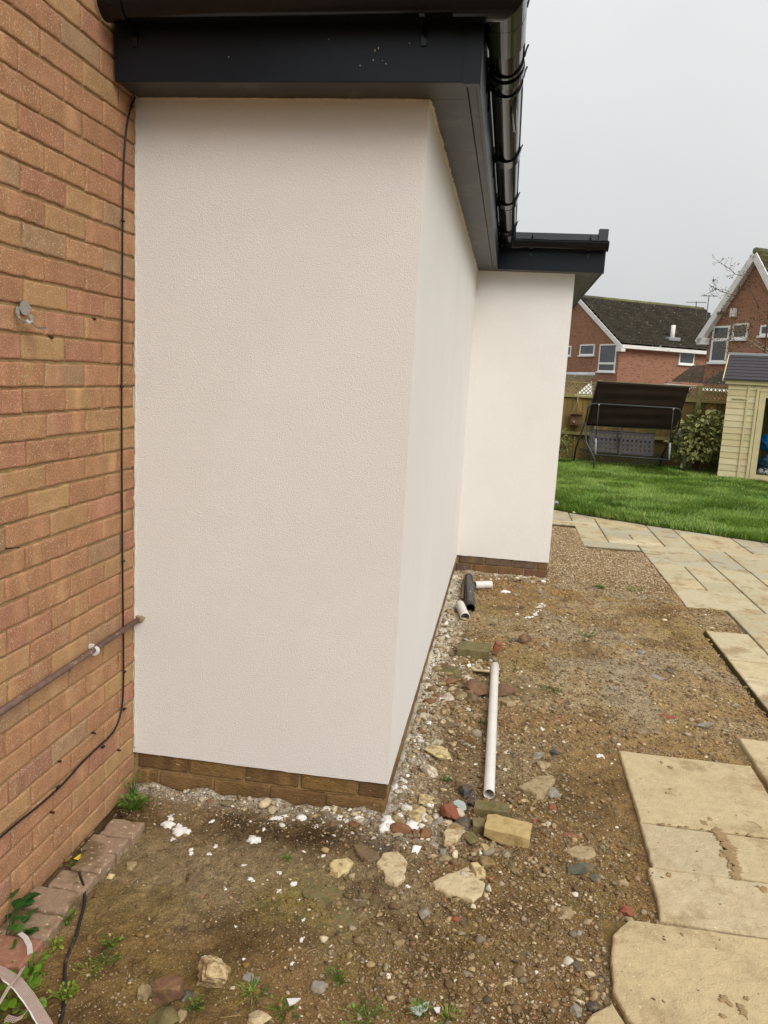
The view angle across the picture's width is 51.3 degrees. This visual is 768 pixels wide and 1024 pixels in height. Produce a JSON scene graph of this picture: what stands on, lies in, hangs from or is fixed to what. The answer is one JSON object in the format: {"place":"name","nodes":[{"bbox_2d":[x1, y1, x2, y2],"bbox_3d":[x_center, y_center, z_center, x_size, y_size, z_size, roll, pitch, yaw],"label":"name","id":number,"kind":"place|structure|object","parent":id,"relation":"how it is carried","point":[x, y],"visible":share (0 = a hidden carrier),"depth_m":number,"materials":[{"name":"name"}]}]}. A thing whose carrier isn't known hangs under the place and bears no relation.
{"place":"outdoors","nodes":[
{"label":"outdoors","id":0,"kind":"place"},
{"bbox_2d":[0,527,767,1023],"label":"ground","id":1,"kind":"structure","parent":0,"point":[226,929],"depth_m":2.67,"materials":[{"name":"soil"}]},
{"bbox_2d":[0,934,42,979],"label":"edging paver","id":2,"kind":"object","parent":1,"relation":"on","point":[18,956],"visible":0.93,"depth_m":2.21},
{"bbox_2d":[5,888,40,949],"bbox_3d":[-1.092,1.179,2.285,0.186,0.130,0.228,8,11,24],"label":"leafy plant","id":3,"kind":"object","parent":1,"relation":"on","point":[26,900],"visible":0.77,"depth_m":2.32,"materials":[{"name":"green plant"}]},
{"bbox_2d":[0,964,49,1023],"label":"weed","id":4,"kind":"object","parent":1,"relation":"on","point":[33,983],"visible":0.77,"depth_m":2.06,"materials":[{"name":"green plant"}]},
{"bbox_2d":[0,932,52,1023],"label":"strip","id":5,"kind":"object","parent":1,"relation":"on","point":[16,989],"visible":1,"depth_m":2.02,"materials":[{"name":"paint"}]},
{"bbox_2d":[10,950,49,983],"bbox_3d":[-0.962,1.239,2.173,0.098,0.046,0.104,5,10,8],"label":"weed","id":6,"kind":"object","parent":1,"relation":"on","point":[30,966],"visible":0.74,"depth_m":2.19,"materials":[{"name":"green plant"}]},
{"bbox_2d":[0,909,63,947],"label":"edging paver","id":7,"kind":"object","parent":1,"relation":"on","point":[49,926],"visible":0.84,"depth_m":2.32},
{"bbox_2d":[18,885,80,919],"bbox_3d":[-1.019,1.210,2.441,0.153,0.074,0.101,5,10,8],"label":"edging paver","id":8,"kind":"object","parent":1,"relation":"on","point":[55,902],"visible":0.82,"depth_m":2.42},
{"bbox_2d":[47,936,65,953],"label":"weed","id":9,"kind":"object","parent":1,"relation":"on","point":[59,944],"visible":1,"depth_m":2.28,"materials":[{"name":"green plant"}]},
{"bbox_2d":[48,979,79,1003],"bbox_3d":[-0.835,1.256,2.091,0.074,0.036,0.076,5,10,8],"label":"weed","id":10,"kind":"object","parent":1,"relation":"on","point":[73,988],"visible":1,"depth_m":2.09,"materials":[{"name":"green plant"}]},
{"bbox_2d":[58,872,85,1023],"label":"black hose","id":11,"kind":"object","parent":1,"relation":"on","point":[69,952],"visible":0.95,"depth_m":2.26,"materials":[{"name":"rubber"}]},
{"bbox_2d":[48,870,97,898],"bbox_3d":[-0.988,1.197,2.537,0.125,0.071,0.095,5,10,8],"label":"edging paver","id":12,"kind":"object","parent":1,"relation":"on","point":[67,880],"visible":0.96,"depth_m":2.52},
{"bbox_2d":[72,957,104,981],"bbox_3d":[-0.807,1.254,2.189,0.100,0.015,0.087,5,10,8],"label":"weed","id":13,"kind":"object","parent":1,"relation":"on","point":[99,968],"visible":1,"depth_m":2.19,"materials":[{"name":"green plant"}]},
{"bbox_2d":[71,850,114,881],"bbox_3d":[-0.959,1.180,2.636,0.108,0.074,0.107,5,10,8],"label":"edging paver","id":14,"kind":"object","parent":1,"relation":"on","point":[99,864],"visible":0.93,"depth_m":2.62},
{"bbox_2d":[85,950,121,969],"bbox_3d":[-0.787,1.250,2.237,0.096,0.015,0.070,-3,12,-33],"label":"weed","id":15,"kind":"object","parent":1,"relation":"on","point":[106,962],"visible":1,"depth_m":2.24,"materials":[{"name":"green plant"}]},
{"bbox_2d":[81,834,128,862],"bbox_3d":[-0.955,1.165,2.739,0.134,0.069,0.090,5,10,8],"label":"edging paver","id":16,"kind":"object","parent":1,"relation":"on","point":[117,847],"visible":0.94,"depth_m":2.72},
{"bbox_2d":[98,932,123,949],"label":"weed","id":17,"kind":"object","parent":1,"relation":"on","point":[106,941],"visible":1,"depth_m":2.30,"materials":[{"name":"green plant"}]},
{"bbox_2d":[100,819,144,845],"bbox_3d":[-0.928,1.149,2.837,0.127,0.069,0.105,5,10,8],"label":"edging paver","id":18,"kind":"object","parent":1,"relation":"on","point":[130,831],"visible":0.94,"depth_m":2.82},
{"bbox_2d":[116,789,151,812],"bbox_3d":[-0.937,1.091,2.995,0.126,0.062,0.128,5,10,8],"label":"weed","id":19,"kind":"object","parent":1,"relation":"on","point":[132,798],"visible":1,"depth_m":3.00,"materials":[{"name":"green plant"}]},
{"bbox_2d":[137,983,151,1000],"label":"stone","id":20,"kind":"object","parent":1,"relation":"on","point":[143,991],"visible":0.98,"depth_m":2.12,"materials":[{"name":"stone"}]},
{"bbox_2d":[147,1004,179,1023],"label":"stone","id":21,"kind":"object","parent":1,"relation":"on","point":[166,1014],"visible":1,"depth_m":2.04,"materials":[{"name":"stone"}]},
{"bbox_2d":[151,975,183,1004],"bbox_3d":[-0.568,1.258,2.104,0.078,0.058,0.050,3,10,-1],"label":"brick piece","id":22,"kind":"object","parent":1,"relation":"on","point":[165,990],"visible":1,"depth_m":2.08,"materials":[{"name":"brick"}]},
{"bbox_2d":[184,994,204,1012],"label":"weed","id":23,"kind":"object","parent":1,"relation":"on","point":[195,1005],"visible":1,"depth_m":2.08,"materials":[{"name":"green plant"}]},
{"bbox_2d":[184,872,207,885],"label":"stone","id":24,"kind":"object","parent":1,"relation":"on","point":[193,879],"visible":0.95,"depth_m":2.59,"materials":[{"name":"stone"}]},
{"bbox_2d":[196,955,230,987],"bbox_3d":[-0.466,1.257,2.182,0.095,0.090,0.110,1,10,-11],"label":"rock","id":25,"kind":"object","parent":1,"relation":"on","point":[214,972],"visible":0.99,"depth_m":2.15,"materials":[{"name":"beige stone"}]},
{"bbox_2d":[234,971,277,1006],"bbox_3d":[-0.358,1.289,2.150,0.113,0.021,0.136,12,13,41],"label":"grass tuft","id":26,"kind":"object","parent":1,"relation":"on","point":[250,989],"visible":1,"depth_m":2.15,"materials":[{"name":"green plant"}]},
{"bbox_2d":[247,1010,271,1023],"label":"stone","id":27,"kind":"object","parent":1,"relation":"on","point":[258,1017],"visible":1,"depth_m":2.05,"materials":[{"name":"stone"}]},
{"bbox_2d":[263,994,299,1023],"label":"weed","id":28,"kind":"object","parent":1,"relation":"on","point":[276,1005],"visible":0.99,"depth_m":2.10,"materials":[{"name":"green plant"}]},
{"bbox_2d":[310,980,325,994],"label":"stone","id":29,"kind":"object","parent":1,"relation":"on","point":[316,987],"visible":1,"depth_m":2.17,"materials":[{"name":"stone"}]},
{"bbox_2d":[302,876,373,943],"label":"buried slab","id":30,"kind":"structure","parent":1,"relation":"on","point":[343,918],"depth_m":2.56,"materials":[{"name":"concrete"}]},
{"bbox_2d":[325,965,350,986],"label":"weed","id":31,"kind":"object","parent":1,"relation":"on","point":[336,977],"visible":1,"depth_m":2.22,"materials":[{"name":"green plant"}]},
{"bbox_2d":[329,858,352,877],"bbox_3d":[-0.148,1.208,2.699,0.078,0.038,0.092,5,10,8],"label":"stone","id":32,"kind":"object","parent":1,"relation":"on","point":[338,868],"visible":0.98,"depth_m":2.68,"materials":[{"name":"stone"}]},
{"bbox_2d":[97,0,609,812],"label":"rendered extension","id":33,"kind":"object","parent":1,"relation":"on","point":[357,296],"visible":0.86,"depth_m":2.88,"materials":[{"name":"paint"}]},
{"bbox_2d":[149,574,562,903],"bbox_3d":[0.579,0.863,4.836,1.559,0.058,4.428,7,10,20],"label":"rubble","id":34,"kind":"object","parent":1,"relation":"on","point":[267,801],"visible":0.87,"depth_m":3.09,"materials":[{"name":"stone"}]},
{"bbox_2d":[339,992,392,1023],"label":"weed","id":35,"kind":"object","parent":1,"relation":"on","point":[366,1012],"visible":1,"depth_m":2.11,"materials":[{"name":"green plant"}]},
{"bbox_2d":[352,842,380,863],"bbox_3d":[-0.066,1.197,2.783,0.062,0.037,0.125,-7,14,-45],"label":"shard","id":36,"kind":"object","parent":1,"relation":"on","point":[365,853],"visible":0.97,"depth_m":2.77,"materials":[{"name":"stone"}]},
{"bbox_2d":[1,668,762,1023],"bbox_3d":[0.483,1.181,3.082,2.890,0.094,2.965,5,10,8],"label":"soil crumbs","id":37,"kind":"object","parent":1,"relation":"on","point":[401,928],"visible":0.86,"depth_m":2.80,"materials":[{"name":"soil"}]},
{"bbox_2d":[160,590,607,994],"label":"render splashes","id":38,"kind":"object","parent":1,"relation":"on","point":[179,830],"visible":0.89,"depth_m":2.93,"materials":[{"name":"paint"}]},
{"bbox_2d":[376,851,407,886],"bbox_3d":[0.035,1.213,2.707,0.107,0.033,0.172,0,10,-18],"label":"stone","id":39,"kind":"object","parent":1,"relation":"on","point":[392,865],"visible":0.97,"depth_m":2.70,"materials":[{"name":"stone"}]},
{"bbox_2d":[30,679,763,1023],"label":"pebbles","id":40,"kind":"object","parent":1,"relation":"on","point":[518,971],"visible":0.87,"depth_m":2.65,"materials":[{"name":"gravel"}]},
{"bbox_2d":[408,806,425,822],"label":"stone","id":41,"kind":"object","parent":1,"relation":"on","point":[416,813],"visible":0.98,"depth_m":3.03,"materials":[{"name":"stone"}]},
{"bbox_2d":[405,994,433,1017],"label":"grass tuft","id":42,"kind":"object","parent":1,"relation":"on","point":[414,1003],"visible":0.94,"depth_m":2.09,"materials":[{"name":"green plant"}]},
{"bbox_2d":[418,794,436,803],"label":"stone","id":43,"kind":"object","parent":1,"relation":"on","point":[425,798],"visible":0.96,"depth_m":3.11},
{"bbox_2d":[420,764,437,777],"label":"stone","id":44,"kind":"object","parent":1,"relation":"on","point":[428,770],"visible":0.99,"depth_m":3.35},
{"bbox_2d":[424,745,451,760],"bbox_3d":[0.238,1.073,3.542,0.106,0.042,0.114,0,10,-18],"label":"stone","id":45,"kind":"object","parent":1,"relation":"on","point":[438,752],"visible":1,"depth_m":3.53,"materials":[{"name":"stone"}]},
{"bbox_2d":[430,1000,464,1023],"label":"grass tuft","id":46,"kind":"object","parent":1,"relation":"on","point":[446,1015],"visible":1,"depth_m":2.10,"materials":[{"name":"green plant"}]},
{"bbox_2d":[435,665,460,678],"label":"stone","id":47,"kind":"object","parent":1,"relation":"on","point":[456,671],"visible":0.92,"depth_m":4.46,"materials":[{"name":"stone"}]},
{"bbox_2d":[441,803,460,820],"bbox_3d":[0.252,1.152,3.049,0.068,0.054,0.109,1,10,-12],"label":"brick piece","id":48,"kind":"object","parent":1,"relation":"on","point":[449,811],"visible":0.96,"depth_m":3.03,"materials":[{"name":"brick"}]},
{"bbox_2d":[443,829,464,842],"bbox_3d":[0.254,1.178,2.888,0.084,0.040,0.093,5,10,8],"label":"mortar lump","id":49,"kind":"object","parent":1,"relation":"on","point":[454,835],"visible":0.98,"depth_m":2.87,"materials":[{"name":"concrete"}]},
{"bbox_2d":[432,867,484,903],"bbox_3d":[0.260,1.241,2.643,0.154,0.035,0.167,12,13,42],"label":"flat stone","id":50,"kind":"object","parent":1,"relation":"on","point":[470,887],"visible":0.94,"depth_m":2.62,"materials":[{"name":"stone"}]},
{"bbox_2d":[455,600,469,619],"bbox_3d":[0.555,0.700,5.650,0.067,0.081,0.263,3,10,-4],"label":"white pipe","id":51,"kind":"object","parent":1,"relation":"on","point":[461,608],"visible":0.94,"depth_m":5.63,"materials":[{"name":"plastic"}]},
{"bbox_2d":[455,817,471,830],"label":"stone","id":52,"kind":"object","parent":1,"relation":"on","point":[466,822],"visible":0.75,"depth_m":2.96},
{"bbox_2d":[457,784,474,798],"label":"stone","id":53,"kind":"object","parent":1,"relation":"on","point":[465,791],"visible":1,"depth_m":3.22,"materials":[{"name":"stone"}]},
{"bbox_2d":[464,573,474,611],"bbox_3d":[0.657,0.613,6.151,0.067,0.091,0.827,4,10,4],"label":"black pipe","id":54,"kind":"object","parent":1,"relation":"on","point":[469,595],"visible":0.95,"depth_m":6.03,"materials":[{"name":"plastic"}]},
{"bbox_2d":[463,832,479,844],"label":"stone","id":55,"kind":"object","parent":1,"relation":"on","point":[471,838],"visible":1,"depth_m":2.86,"materials":[{"name":"stone"}]},
{"bbox_2d":[464,689,478,703],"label":"stone","id":56,"kind":"object","parent":1,"relation":"on","point":[471,698],"visible":0.81,"depth_m":4.12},
{"bbox_2d":[457,641,490,659],"bbox_3d":[0.543,0.837,4.831,0.197,0.062,0.157,5,10,8],"label":"concrete block","id":57,"kind":"object","parent":1,"relation":"on","point":[476,650],"depth_m":4.77,"materials":[{"name":"concrete"}]},
{"bbox_2d":[464,678,487,695],"bbox_3d":[0.493,0.941,4.271,0.115,0.072,0.165,-1,10,-22],"label":"brick piece","id":58,"kind":"object","parent":1,"relation":"on","point":[476,686],"visible":0.89,"depth_m":4.24,"materials":[{"name":"brick"}]},
{"bbox_2d":[470,862,485,877],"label":"stone","id":59,"kind":"object","parent":1,"relation":"on","point":[478,869],"visible":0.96,"depth_m":2.70,"materials":[{"name":"yellow stone"}]},
{"bbox_2d":[472,818,486,835],"bbox_3d":[0.358,1.170,2.965,0.069,0.059,0.065,3,10,-4],"label":"brick piece","id":60,"kind":"object","parent":1,"relation":"on","point":[478,825],"visible":0.63,"depth_m":2.94,"materials":[{"name":"concrete"}]},
{"bbox_2d":[473,581,492,588],"bbox_3d":[0.799,0.587,6.444,0.146,0.061,0.061,0,10,-19],"label":"white pipe","id":61,"kind":"object","parent":1,"relation":"on","point":[481,584],"visible":1,"depth_m":6.42,"materials":[{"name":"plastic"}]},
{"bbox_2d":[483,662,498,798],"bbox_3d":[0.528,1.004,3.886,0.046,0.069,1.420,5,10,8],"label":"white pipe","id":62,"kind":"object","parent":1,"relation":"on","point":[489,777],"visible":1,"depth_m":3.66,"materials":[{"name":"plastic"}]},
{"bbox_2d":[474,799,509,816],"bbox_3d":[0.412,1.150,3.065,0.134,0.058,0.073,5,10,12],"label":"brick piece","id":63,"kind":"object","parent":1,"relation":"on","point":[483,808],"visible":0.69,"depth_m":3.04,"materials":[{"name":"concrete"}]},
{"bbox_2d":[498,685,515,695],"bbox_3d":[0.646,0.968,4.288,0.085,0.043,0.137,12,13,41],"label":"brick piece","id":64,"kind":"object","parent":1,"relation":"on","point":[505,690],"visible":0.87,"depth_m":4.29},
{"bbox_2d":[483,814,532,848],"bbox_3d":[0.453,1.171,2.926,0.170,0.065,0.105,5,10,13],"label":"concrete block","id":65,"kind":"object","parent":1,"relation":"on","point":[507,831],"depth_m":2.89,"materials":[{"name":"concrete"}]},
{"bbox_2d":[517,775,555,799],"bbox_3d":[0.655,1.141,3.317,0.108,0.045,0.209,12,13,43],"label":"stone","id":66,"kind":"object","parent":1,"relation":"on","point":[538,787],"visible":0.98,"depth_m":3.28,"materials":[{"name":"stone"}]},
{"bbox_2d":[560,906,573,919],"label":"stone","id":67,"kind":"object","parent":1,"relation":"on","point":[566,913],"visible":1,"depth_m":2.53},
{"bbox_2d":[570,1004,581,1017],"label":"stone","id":68,"kind":"object","parent":1,"relation":"on","point":[576,1010],"visible":1,"depth_m":2.13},
{"bbox_2d":[563,846,595,859],"bbox_3d":[0.710,1.231,2.872,0.116,0.030,0.081,-3,11,-32],"label":"stone","id":69,"kind":"object","parent":1,"relation":"on","point":[585,852],"visible":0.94,"depth_m":2.86,"materials":[{"name":"stone"}]},
{"bbox_2d":[567,862,594,874],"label":"stone","id":70,"kind":"object","parent":1,"relation":"on","point":[580,868],"visible":1,"depth_m":2.76,"materials":[{"name":"stone"}]},
{"bbox_2d":[415,570,767,762],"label":"grit","id":71,"kind":"object","parent":1,"relation":"on","point":[600,688],"visible":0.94,"depth_m":4.75,"materials":[{"name":"gravel"}]},
{"bbox_2d":[585,1001,599,1012],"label":"stone","id":72,"kind":"object","parent":1,"relation":"on","point":[592,1006],"visible":1,"depth_m":2.14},
{"bbox_2d":[431,570,754,704],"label":"soil crumbs","id":73,"kind":"object","parent":1,"relation":"on","point":[751,700],"visible":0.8,"depth_m":5.37,"materials":[{"name":"soil"}]},
{"bbox_2d":[426,570,765,735],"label":"pebbles","id":74,"kind":"object","parent":1,"relation":"on","point":[523,677],"visible":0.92,"depth_m":4.86,"materials":[{"name":"stone"}]},
{"bbox_2d":[586,1004,623,1023],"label":"paving slab","id":75,"kind":"structure","parent":1,"relation":"on","point":[608,1015],"depth_m":2.10,"materials":[{"name":"stone"}]},
{"bbox_2d":[640,823,731,878],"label":"paving slab","id":76,"kind":"structure","parent":1,"relation":"on","point":[681,850],"depth_m":2.87,"materials":[{"name":"stone"}]},
{"bbox_2d":[610,920,767,1023],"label":"paving slab","id":77,"kind":"structure","parent":1,"relation":"on","point":[663,974],"depth_m":2.26,"materials":[{"name":"stone"}]},
{"bbox_2d":[619,751,767,839],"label":"paving slab","id":78,"kind":"structure","parent":1,"relation":"on","point":[730,799],"depth_m":3.28,"materials":[{"name":"stone"}]},
{"bbox_2d":[648,868,767,939],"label":"paving slab","id":79,"kind":"structure","parent":1,"relation":"on","point":[714,904],"depth_m":2.58,"materials":[{"name":"stone"}]},
{"bbox_2d":[657,761,767,1019],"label":"mud smears","id":80,"kind":"object","parent":1,"relation":"on","point":[729,854],"visible":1,"depth_m":2.83,"materials":[{"name":"soil"}]},
{"bbox_2d":[724,834,767,883],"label":"paving slab","id":81,"kind":"structure","parent":1,"relation":"on","point":[752,856],"depth_m":2.86,"materials":[{"name":"stone"}]},
{"bbox_2d":[738,738,767,787],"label":"paving slab","id":82,"kind":"structure","parent":1,"relation":"on","point":[756,751],"depth_m":3.68,"materials":[{"name":"stone"}]},
{"bbox_2d":[527,526,681,602],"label":"gravel","id":83,"kind":"structure","parent":0,"point":[634,565],"depth_m":7.52,"materials":[{"name":"gravel"}]},
{"bbox_2d":[516,0,767,346],"label":"sky","id":84,"kind":"structure","parent":0,"point":[645,122],"materials":[{"name":"white"}]},
{"bbox_2d":[552,510,767,717],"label":"patio","id":85,"kind":"structure","parent":0,"point":[746,655],"depth_m":7.52,"materials":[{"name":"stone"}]},
{"bbox_2d":[554,457,767,542],"bbox_3d":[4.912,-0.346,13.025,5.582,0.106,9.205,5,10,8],"label":"lawn grass","id":86,"kind":"structure","parent":0,"point":[625,493],"depth_m":12.16,"materials":[{"name":"plant"}]},
{"bbox_2d":[559,427,574,457],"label":"hedge shrub","id":87,"kind":"object","parent":86,"relation":"on","point":[565,443],"visible":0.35,"depth_m":16.82,"materials":[{"name":"green plant"}]},
{"bbox_2d":[578,448,665,466],"bbox_3d":[5.109,-1.152,17.184,1.816,0.335,0.050,5,10,8],"label":"trellis panel","id":88,"kind":"object","parent":86,"relation":"on","point":[585,449],"visible":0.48,"depth_m":17.17,"materials":[{"name":"wood"}]},
{"bbox_2d":[573,381,689,471],"bbox_3d":[5.101,-1.741,16.370,2.176,1.775,1.270,5,10,8],"label":"garden swing seat","id":89,"kind":"object","parent":86,"relation":"on","point":[622,405],"visible":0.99,"depth_m":16.33,"materials":[{"name":"brown fabric"}]},
{"bbox_2d":[558,380,766,469],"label":"wooden fence","id":90,"kind":"object","parent":86,"relation":"on","point":[584,403],"visible":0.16,"depth_m":17.33,"materials":[{"name":"wood"}]},
{"bbox_2d":[569,396,583,424],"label":"bird house","id":91,"kind":"structure","parent":90,"relation":"hanging from","point":[575,418],"depth_m":17.34,"materials":[{"name":"brown wood"}]},
{"bbox_2d":[663,407,724,470],"bbox_3d":[6.530,-1.475,16.436,1.300,1.386,1.224,-3,11,-31],"label":"variegated shrub","id":92,"kind":"object","parent":86,"relation":"on","point":[692,429],"visible":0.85,"depth_m":16.26,"materials":[{"name":"green plant"}]},
{"bbox_2d":[717,352,767,481],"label":"garden shed","id":93,"kind":"structure","parent":86,"relation":"on","point":[745,375],"depth_m":15.37,"materials":[{"name":"beige"}]},
{"bbox_2d":[749,392,767,481],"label":"door","id":94,"kind":"structure","parent":93,"relation":"in","point":[760,447],"depth_m":15.26,"materials":[{"name":"white"}]},
{"label":"terrain","id":95,"kind":"structure","parent":0,"visible":0},
{"bbox_2d":[0,0,134,926],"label":"brick house","id":96,"kind":"structure","parent":95,"relation":"on","point":[66,99],"depth_m":2.46,"materials":[{"name":"brick"}]},
{"bbox_2d":[15,300,47,329],"bbox_3d":[-0.981,-0.545,2.207,0.036,0.076,0.096,8,11,26],"label":"wall hook","id":97,"kind":"object","parent":96,"relation":"attached to","point":[24,307],"depth_m":2.20,"materials":[{"name":"metal"}]},
{"bbox_2d":[0,96,135,838],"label":"wall cable","id":98,"kind":"object","parent":96,"relation":"attached to","point":[131,106],"depth_m":2.77,"materials":[{"name":"plastic"}]},
{"bbox_2d":[0,615,144,715],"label":"wall pipe","id":99,"kind":"object","parent":96,"relation":"attached to","point":[93,650],"depth_m":2.57,"materials":[{"name":"brown plastic"}]},
{"bbox_2d":[564,372,594,395],"bbox_3d":[8.995,-5.257,37.354,1.768,2.628,3.271,5,10,8],"label":"lean to","id":100,"kind":"object","parent":95,"relation":"on","point":[578,376],"visible":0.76,"depth_m":37.08,"materials":[{"name":"tile"}]},
{"bbox_2d":[565,295,710,393],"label":"brick house","id":101,"kind":"structure","parent":95,"relation":"on","point":[617,340],"depth_m":48.00,"materials":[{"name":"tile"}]},
{"bbox_2d":[578,344,594,356],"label":"window","id":102,"kind":"structure","parent":101,"relation":"in","point":[586,350],"depth_m":48.84,"materials":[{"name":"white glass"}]},
{"bbox_2d":[596,344,616,372],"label":"window","id":103,"kind":"structure","parent":101,"relation":"in","point":[607,352],"depth_m":46.98,"materials":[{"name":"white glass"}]},
{"bbox_2d":[677,352,694,365],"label":"window","id":104,"kind":"structure","parent":101,"relation":"in","point":[686,359],"depth_m":47.61,"materials":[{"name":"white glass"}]},
{"bbox_2d":[664,365,704,399],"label":"garage","id":105,"kind":"structure","parent":95,"relation":"on","point":[694,374],"depth_m":41.96,"materials":[{"name":"tile"}]},
{"bbox_2d":[690,370,728,401],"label":"porch roof annexe","id":106,"kind":"structure","parent":95,"relation":"on","point":[717,379],"depth_m":28.68,"materials":[{"name":"tile"}]},
{"bbox_2d":[695,247,767,387],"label":"brick house","id":107,"kind":"structure","parent":95,"relation":"on","point":[715,363],"depth_m":31.19,"materials":[{"name":"brick"}]},
{"bbox_2d":[706,325,730,363],"bbox_3d":[13.511,-6.733,32.235,0.120,1.513,1.035,0,10,-20],"label":"window","id":108,"kind":"structure","parent":107,"relation":"in","point":[714,358],"depth_m":32.28,"materials":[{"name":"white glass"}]},
{"bbox_2d":[729,323,748,340],"bbox_3d":[13.885,-7.030,31.223,0.120,0.667,0.915,0,10,-20],"label":"window","id":109,"kind":"structure","parent":107,"relation":"in","point":[736,336],"depth_m":31.24,"materials":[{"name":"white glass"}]},
{"bbox_2d":[703,254,767,353],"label":"bare tree","id":110,"kind":"object","parent":95,"relation":"on","point":[715,289],"visible":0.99,"depth_m":21.59,"materials":[{"name":"brown plant"}]},
{"bbox_2d":[708,299,767,360],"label":"bare tree","id":111,"kind":"object","parent":95,"relation":"on","point":[761,346],"visible":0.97,"depth_m":22.02,"materials":[{"name":"brown plant"}]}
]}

